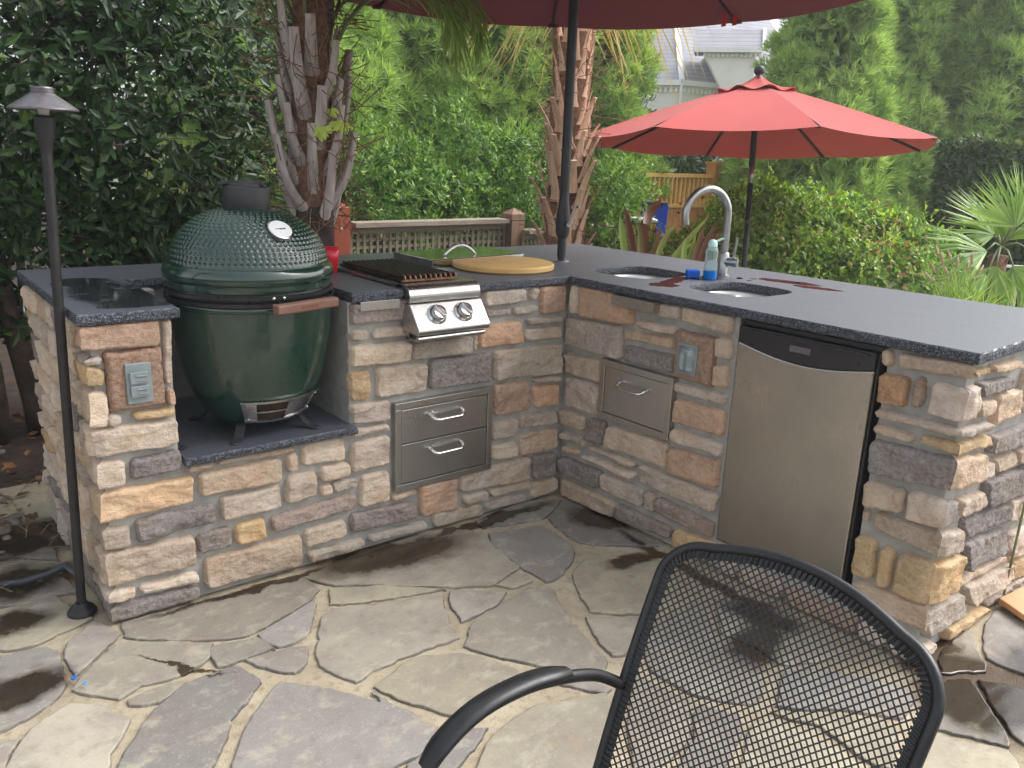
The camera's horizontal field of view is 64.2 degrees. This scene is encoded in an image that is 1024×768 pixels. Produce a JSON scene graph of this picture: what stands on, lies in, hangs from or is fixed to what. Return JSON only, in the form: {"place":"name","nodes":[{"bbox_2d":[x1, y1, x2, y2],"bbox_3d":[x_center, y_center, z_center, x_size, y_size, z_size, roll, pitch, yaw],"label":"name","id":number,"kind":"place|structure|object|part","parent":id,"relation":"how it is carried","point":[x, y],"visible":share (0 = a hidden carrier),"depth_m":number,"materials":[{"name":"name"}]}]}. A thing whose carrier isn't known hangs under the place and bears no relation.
{"place":"outdoors","nodes":[
{"label":"outdoors","id":0,"kind":"place"},
{"bbox_2d":[0,143,164,488],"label":"ground","id":1,"kind":"structure","parent":0,"point":[18,446],"depth_m":3.85,"materials":[{"name":"soil"}]},
{"bbox_2d":[0,413,45,531],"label":"leaf litter","id":2,"kind":"object","parent":1,"relation":"on","point":[10,464],"visible":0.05,"depth_m":3.43,"materials":[{"name":"brown plant"}]},
{"bbox_2d":[0,112,83,445],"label":"shrub trunks","id":3,"kind":"object","parent":1,"relation":"on","point":[20,354],"visible":0.31,"depth_m":3.81,"materials":[{"name":"brown plant"}]},
{"bbox_2d":[0,1,124,287],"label":"evergreen shrub","id":4,"kind":"object","parent":1,"relation":"on","point":[19,92],"visible":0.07,"depth_m":5.47,"materials":[{"name":"green plant"}]},
{"bbox_2d":[0,0,280,359],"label":"evergreen shrub","id":5,"kind":"object","parent":1,"relation":"on","point":[136,233],"visible":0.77,"depth_m":3.75,"materials":[{"name":"green plant"}]},
{"bbox_2d":[0,0,294,268],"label":"evergreen shrub","id":6,"kind":"object","parent":1,"relation":"on","point":[253,42],"visible":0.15,"depth_m":6.34,"materials":[{"name":"green plant"}]},
{"bbox_2d":[134,0,438,242],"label":"feathery conifer","id":7,"kind":"object","parent":1,"relation":"on","point":[363,48],"visible":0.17,"depth_m":8.90,"materials":[{"name":"green plant"}]},
{"bbox_2d":[334,203,350,254],"bbox_3d":[-1.419,-1.013,6.691,0.149,0.963,0.156,-10,20,-37],"label":"fence post","id":8,"kind":"object","parent":1,"relation":"on","point":[342,240],"visible":0.34,"depth_m":6.58,"materials":[{"name":"brown wood"}]},
{"bbox_2d":[281,123,406,250],"bbox_3d":[-1.805,-1.844,8.352,1.580,1.796,1.178,-10,20,-37],"label":"leafy shrub","id":9,"kind":"object","parent":1,"relation":"on","point":[364,151],"visible":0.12,"depth_m":8.14,"materials":[{"name":"green plant"}]},
{"bbox_2d":[280,102,459,252],"bbox_3d":[-1.524,-1.941,8.516,2.032,1.957,1.539,-10,20,-37],"label":"leafy shrub","id":10,"kind":"object","parent":1,"relation":"on","point":[389,147],"visible":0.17,"depth_m":8.25,"materials":[{"name":"green plant"}]},
{"bbox_2d":[343,134,506,253],"bbox_3d":[-1.039,-1.734,8.346,1.977,1.611,1.649,-10,20,-37],"label":"leafy shrub","id":11,"kind":"object","parent":1,"relation":"on","point":[432,183],"visible":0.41,"depth_m":8.05,"materials":[{"name":"green plant"}]},
{"bbox_2d":[437,24,712,246],"bbox_3d":[0.402,-1.866,6.195,2.009,3.056,1.867,9,17,22],"label":"sabal palm","id":12,"kind":"object","parent":1,"relation":"on","point":[582,149],"visible":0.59,"depth_m":6.11,"materials":[{"name":"brown plant"}]},
{"bbox_2d":[0,0,784,144],"label":"sky","id":13,"kind":"structure","parent":0,"point":[775,24],"materials":[{"name":"white"}]},
{"bbox_2d":[75,166,915,287],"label":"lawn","id":14,"kind":"structure","parent":0,"point":[888,285],"depth_m":10.81,"materials":[{"name":"green plant"}]},
{"bbox_2d":[98,2,199,165],"bbox_3d":[-4.378,-5.102,13.934,5.670,4.836,3.143,-3,16,-19],"label":"distant tree","id":15,"kind":"object","parent":14,"relation":"on","point":[135,73],"visible":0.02,"depth_m":13.22,"materials":[{"name":"green plant"}]},
{"bbox_2d":[266,9,494,246],"bbox_3d":[-1.860,-4.313,10.521,4.144,5.954,3.461,-10,20,-37],"label":"feathery conifer","id":16,"kind":"object","parent":14,"relation":"on","point":[414,112],"visible":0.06,"depth_m":9.74,"materials":[{"name":"green plant"}]},
{"bbox_2d":[380,85,541,251],"bbox_3d":[-0.670,-2.114,8.930,2.280,2.202,1.516,-10,20,-37],"label":"leafy shrub","id":17,"kind":"object","parent":14,"relation":"on","point":[442,145],"visible":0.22,"depth_m":8.60,"materials":[{"name":"green plant"}]},
{"bbox_2d":[376,10,591,239],"bbox_3d":[-0.478,-4.310,10.695,4.000,5.941,3.284,-1,16,-10],"label":"feathery conifer","id":18,"kind":"object","parent":14,"relation":"on","point":[516,103],"visible":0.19,"depth_m":9.91,"materials":[{"name":"green plant"}]},
{"bbox_2d":[501,208,524,246],"bbox_3d":[0.001,-1.256,7.903,0.164,0.883,0.164,-10,20,-37],"label":"fence post","id":19,"kind":"object","parent":14,"relation":"on","point":[513,232],"visible":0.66,"depth_m":7.77,"materials":[{"name":"brown wood"}]},
{"bbox_2d":[350,218,509,253],"bbox_3d":[-0.712,-1.100,7.341,1.686,0.738,0.170,-11,20,-40],"label":"lattice fence","id":20,"kind":"object","parent":19,"relation":"attached to","point":[396,227],"visible":0.39,"depth_m":7.19,"materials":[{"name":"brown wood"}]},
{"bbox_2d":[522,224,618,245],"bbox_3d":[0.683,-1.336,8.603,0.150,0.656,1.917,14,19,36],"label":"lattice fence","id":21,"kind":"object","parent":19,"relation":"attached to","point":[527,234],"visible":0.16,"depth_m":7.88,"materials":[{"name":"brown wood"}]},
{"bbox_2d":[439,105,591,247],"bbox_3d":[0.036,-2.044,8.881,1.967,1.960,1.387,-6,17,-27],"label":"leafy shrub","id":22,"kind":"object","parent":14,"relation":"on","point":[522,166],"visible":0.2,"depth_m":8.64,"materials":[{"name":"green plant"}]},
{"bbox_2d":[483,26,549,201],"bbox_3d":[0.400,-4.614,11.480,3.430,6.043,3.024,-10,20,-37],"label":"feathery conifer","id":23,"kind":"object","parent":14,"relation":"on","point":[526,108],"visible":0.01,"depth_m":10.83,"materials":[{"name":"green plant"}]},
{"bbox_2d":[515,26,675,240],"bbox_3d":[1.005,-4.346,10.574,2.157,5.965,2.319,-10,20,-37],"label":"feathery conifer","id":24,"kind":"object","parent":14,"relation":"on","point":[616,108],"visible":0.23,"depth_m":10.30,"materials":[{"name":"green plant"}]},
{"bbox_2d":[536,149,662,249],"bbox_3d":[0.782,-1.713,8.449,1.419,1.755,1.119,-10,20,-37],"label":"leafy shrub","id":25,"kind":"object","parent":14,"relation":"on","point":[604,232],"visible":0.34,"depth_m":8.16,"materials":[{"name":"green plant"}]},
{"bbox_2d":[620,217,657,247],"bbox_3d":[1.325,-1.376,8.699,0.362,0.782,0.280,2,16,-1],"label":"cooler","id":26,"kind":"object","parent":14,"relation":"on","point":[653,222],"visible":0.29,"depth_m":8.49,"materials":[{"name":"white plastic"}]},
{"bbox_2d":[635,60,659,113],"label":"distant tree","id":27,"kind":"object","parent":14,"relation":"on","point":[645,99],"visible":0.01,"depth_m":17.40,"materials":[{"name":"green plant"}]},
{"bbox_2d":[641,201,668,238],"bbox_3d":[1.667,-1.709,9.715,0.311,0.907,0.200,2,16,-1],"label":"storage tub","id":28,"kind":"object","parent":14,"relation":"on","point":[661,215],"visible":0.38,"depth_m":9.59,"materials":[{"name":"blue plastic"}]},
{"bbox_2d":[623,161,724,238],"bbox_3d":[2.965,-2.467,11.702,3.829,1.390,0.204,-10,19,-36],"label":"timber fence","id":29,"kind":"object","parent":14,"relation":"on","point":[709,177],"visible":0.18,"depth_m":11.21,"materials":[{"name":"brown wood"}]},
{"bbox_2d":[641,107,706,207],"bbox_3d":[2.111,-3.666,14.588,3.388,2.654,2.298,2,16,-2],"label":"distant tree","id":30,"kind":"object","parent":14,"relation":"on","point":[673,161],"visible":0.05,"depth_m":14.46,"materials":[{"name":"green plant"}]},
{"bbox_2d":[646,155,729,203],"bbox_3d":[3.729,-3.698,15.437,3.096,2.257,2.488,-10,20,-37],"label":"distant tree","id":31,"kind":"object","parent":14,"relation":"on","point":[703,158],"visible":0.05,"depth_m":14.74,"materials":[{"name":"green plant"}]},
{"bbox_2d":[590,65,937,267],"bbox_3d":[1.889,-1.461,6.616,2.559,2.111,2.559,-5,17,-24],"label":"patio umbrella","id":32,"kind":"object","parent":14,"relation":"on","point":[759,116],"visible":0.98,"depth_m":6.31,"materials":[{"name":"fabric"}]},
{"bbox_2d":[628,158,965,295],"bbox_3d":[2.575,-1.206,7.155,3.327,1.486,2.354,-1,16,-12],"label":"abelia hedge","id":33,"kind":"object","parent":14,"relation":"on","point":[809,249],"visible":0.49,"depth_m":7.00,"materials":[{"name":"green plant"}]},
{"bbox_2d":[706,0,925,280],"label":"feathery conifer","id":34,"kind":"object","parent":14,"relation":"on","point":[844,56],"visible":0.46,"depth_m":10.26,"materials":[{"name":"green plant"}]},
{"bbox_2d":[871,0,964,215],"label":"feathery conifer","id":35,"kind":"object","parent":14,"relation":"on","point":[919,47],"visible":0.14,"depth_m":10.98,"materials":[{"name":"green plant"}]},
{"bbox_2d":[916,0,977,118],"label":"feathery conifer","id":36,"kind":"object","parent":14,"relation":"on","point":[959,9],"visible":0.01,"depth_m":11.52,"materials":[{"name":"green plant"}]},
{"bbox_2d":[907,0,1023,222],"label":"feathery conifer","id":37,"kind":"object","parent":14,"relation":"on","point":[988,99],"visible":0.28,"depth_m":10.84,"materials":[{"name":"green plant"}]},
{"bbox_2d":[910,131,1023,306],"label":"clipped hedge","id":38,"kind":"object","parent":14,"relation":"on","point":[958,158],"visible":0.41,"depth_m":8.54,"materials":[{"name":"green plant"}]},
{"bbox_2d":[919,158,1023,307],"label":"fan palm","id":39,"kind":"object","parent":14,"relation":"on","point":[1004,222],"visible":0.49,"depth_m":4.47,"materials":[{"name":"green plant"}]},
{"bbox_2d":[1006,265,1022,306],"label":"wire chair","id":40,"kind":"object","parent":14,"relation":"on","point":[1009,266],"visible":0.01,"depth_m":5.54,"materials":[{"name":"white metal"}]},
{"bbox_2d":[1012,287,1022,307],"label":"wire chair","id":41,"kind":"object","parent":14,"relation":"on","point":[1015,298],"visible":0.06,"depth_m":5.89,"materials":[{"name":"white metal"}]},
{"bbox_2d":[0,481,1023,767],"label":"flagstone paving","id":42,"kind":"structure","parent":0,"point":[288,725],"depth_m":2.23,"materials":[{"name":"grey stone"}]},
{"bbox_2d":[0,449,21,553],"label":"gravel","id":43,"kind":"structure","parent":42,"relation":"on","point":[8,529],"depth_m":2.97,"materials":[{"name":"grey gravel"}]},
{"bbox_2d":[0,479,68,591],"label":"pine needles","id":44,"kind":"object","parent":42,"relation":"on","point":[26,532],"visible":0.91,"depth_m":2.88,"materials":[{"name":"brown plant"}]},
{"bbox_2d":[0,562,74,586],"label":"electrical conduit","id":45,"kind":"object","parent":42,"relation":"on","point":[68,567],"visible":0.93,"depth_m":2.52,"materials":[{"name":"grey plastic"}]},
{"bbox_2d":[6,86,96,619],"bbox_3d":[-1.196,-0.030,2.222,0.161,1.473,0.160,-10,20,-37],"label":"path light","id":46,"kind":"object","parent":42,"relation":"on","point":[44,101],"visible":1,"depth_m":2.16,"materials":[{"name":"metal"}]},
{"bbox_2d":[199,0,501,246],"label":"pindo palm","id":47,"kind":"object","parent":42,"relation":"on","point":[306,163],"visible":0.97,"depth_m":3.46,"materials":[{"name":"brown plant"}]},
{"bbox_2d":[311,108,350,141],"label":"maple seedling","id":48,"kind":"object","parent":47,"relation":"attached to","point":[320,133],"visible":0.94,"depth_m":3.42,"materials":[{"name":"green plant"}]},
{"bbox_2d":[17,185,1023,659],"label":"outdoor kitchen island","id":49,"kind":"structure","parent":42,"relation":"on","point":[599,379],"depth_m":2.68,"materials":[{"name":"stone"}]},
{"bbox_2d":[161,178,338,445],"bbox_3d":[-0.800,-0.238,2.556,0.514,0.786,0.595,-10,20,-37],"label":"kamado grill","id":50,"kind":"object","parent":49,"relation":"on","point":[247,271],"visible":1,"depth_m":2.40,"materials":[{"name":"green ceramic"}]},
{"bbox_2d":[240,387,318,422],"bbox_3d":[-0.720,0.073,2.563,0.095,0.079,0.281,16,21,41],"label":"draft door","id":51,"kind":"structure","parent":50,"relation":"in","point":[275,410],"depth_m":2.53,"materials":[{"name":"metal"}]},
{"bbox_2d":[324,246,339,273],"bbox_3d":[-0.669,-0.454,2.992,0.076,0.093,0.076,-10,20,-37],"label":"plastic cup","id":52,"kind":"object","parent":49,"relation":"on","point":[333,255],"visible":0.49,"depth_m":2.97,"materials":[{"name":"red plastic"}]},
{"bbox_2d":[338,258,489,341],"bbox_3d":[-0.376,-0.322,2.969,0.294,0.206,0.630,-10,20,-37],"label":"gas grill","id":53,"kind":"object","parent":49,"relation":"in","point":[442,304],"visible":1,"depth_m":2.78,"materials":[{"name":"metal"}]},
{"bbox_2d":[394,244,523,267],"bbox_3d":[-0.225,-0.575,3.509,0.538,0.078,0.305,-13,21,-42],"label":"steel burner cover","id":54,"kind":"object","parent":49,"relation":"on","point":[443,257],"visible":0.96,"depth_m":3.42,"materials":[{"name":"silver metal"}]},
{"bbox_2d":[452,256,553,274],"bbox_3d":[-0.036,-0.486,3.313,0.414,0.026,0.414,-10,20,-37],"label":"round wooden board","id":55,"kind":"object","parent":49,"relation":"on","point":[513,265],"visible":0.92,"depth_m":3.20,"materials":[{"name":"yellow wood"}]},
{"bbox_2d":[685,269,699,277],"bbox_3d":[0.715,-0.437,3.229,0.052,0.031,0.036,2,16,-2],"label":"scrub sponge","id":56,"kind":"object","parent":49,"relation":"on","point":[692,273],"visible":1,"depth_m":3.21},
{"bbox_2d":[703,237,723,279],"bbox_3d":[0.784,-0.490,3.184,0.068,0.161,0.056,-10,20,-37],"label":"soap bottle","id":57,"kind":"object","parent":49,"relation":"on","point":[710,269],"visible":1,"depth_m":3.17,"materials":[{"name":"blue"}]},
{"bbox_2d":[717,319,889,584],"bbox_3d":[1.096,0.176,2.721,0.640,0.773,0.474,-10,20,-37],"label":"undercounter fridge","id":58,"kind":"object","parent":49,"relation":"on","point":[805,407],"visible":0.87,"depth_m":2.50,"materials":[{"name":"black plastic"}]},
{"bbox_3d":[0.876,0.245,2.559,0.048,0.693,0.452,-11,20,-39],"label":"door","id":59,"kind":"part","parent":58,"relation":"part of","materials":[{"name":"metal"}]},
{"bbox_2d":[342,0,863,261],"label":"patio umbrella","id":60,"kind":"object","parent":42,"relation":"on","point":[572,16],"visible":0.95,"depth_m":4.20,"materials":[{"name":"fabric"}]},
{"bbox_2d":[619,200,707,257],"bbox_3d":[0.795,-0.747,4.277,0.475,0.422,0.177,3,16,2],"label":"canna plant","id":61,"kind":"object","parent":42,"relation":"on","point":[640,245],"visible":0.62,"depth_m":4.30,"materials":[{"name":"green plant"}]},
{"bbox_2d":[418,542,945,767],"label":"patio chair","id":62,"kind":"object","parent":42,"relation":"on","point":[456,727],"visible":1,"depth_m":1.29,"materials":[{"name":"black metal"}]},
{"bbox_2d":[681,222,730,263],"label":"canna plant","id":63,"kind":"object","parent":42,"relation":"on","point":[697,251],"visible":0.51,"depth_m":4.22,"materials":[{"name":"green plant"}]},
{"bbox_2d":[913,245,1017,304],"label":"fountain grass","id":64,"kind":"object","parent":42,"relation":"on","point":[957,290],"depth_m":4.29,"materials":[{"name":"green plant"}]},
{"bbox_2d":[999,586,1023,620],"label":"tan plank","id":65,"kind":"object","parent":42,"relation":"on","point":[1013,602],"visible":1,"depth_m":2.62,"materials":[{"name":"beige wood"}]},
{"bbox_2d":[1003,503,1023,595],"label":"broadleaf sprig","id":66,"kind":"object","parent":42,"relation":"on","point":[1015,542],"visible":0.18,"depth_m":2.62,"materials":[{"name":"green plant"}]},
{"bbox_2d":[634,20,774,110],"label":"neighbouring house","id":67,"kind":"structure","parent":0,"point":[727,53],"depth_m":25.03,"materials":[{"name":"grey"}]}
]}

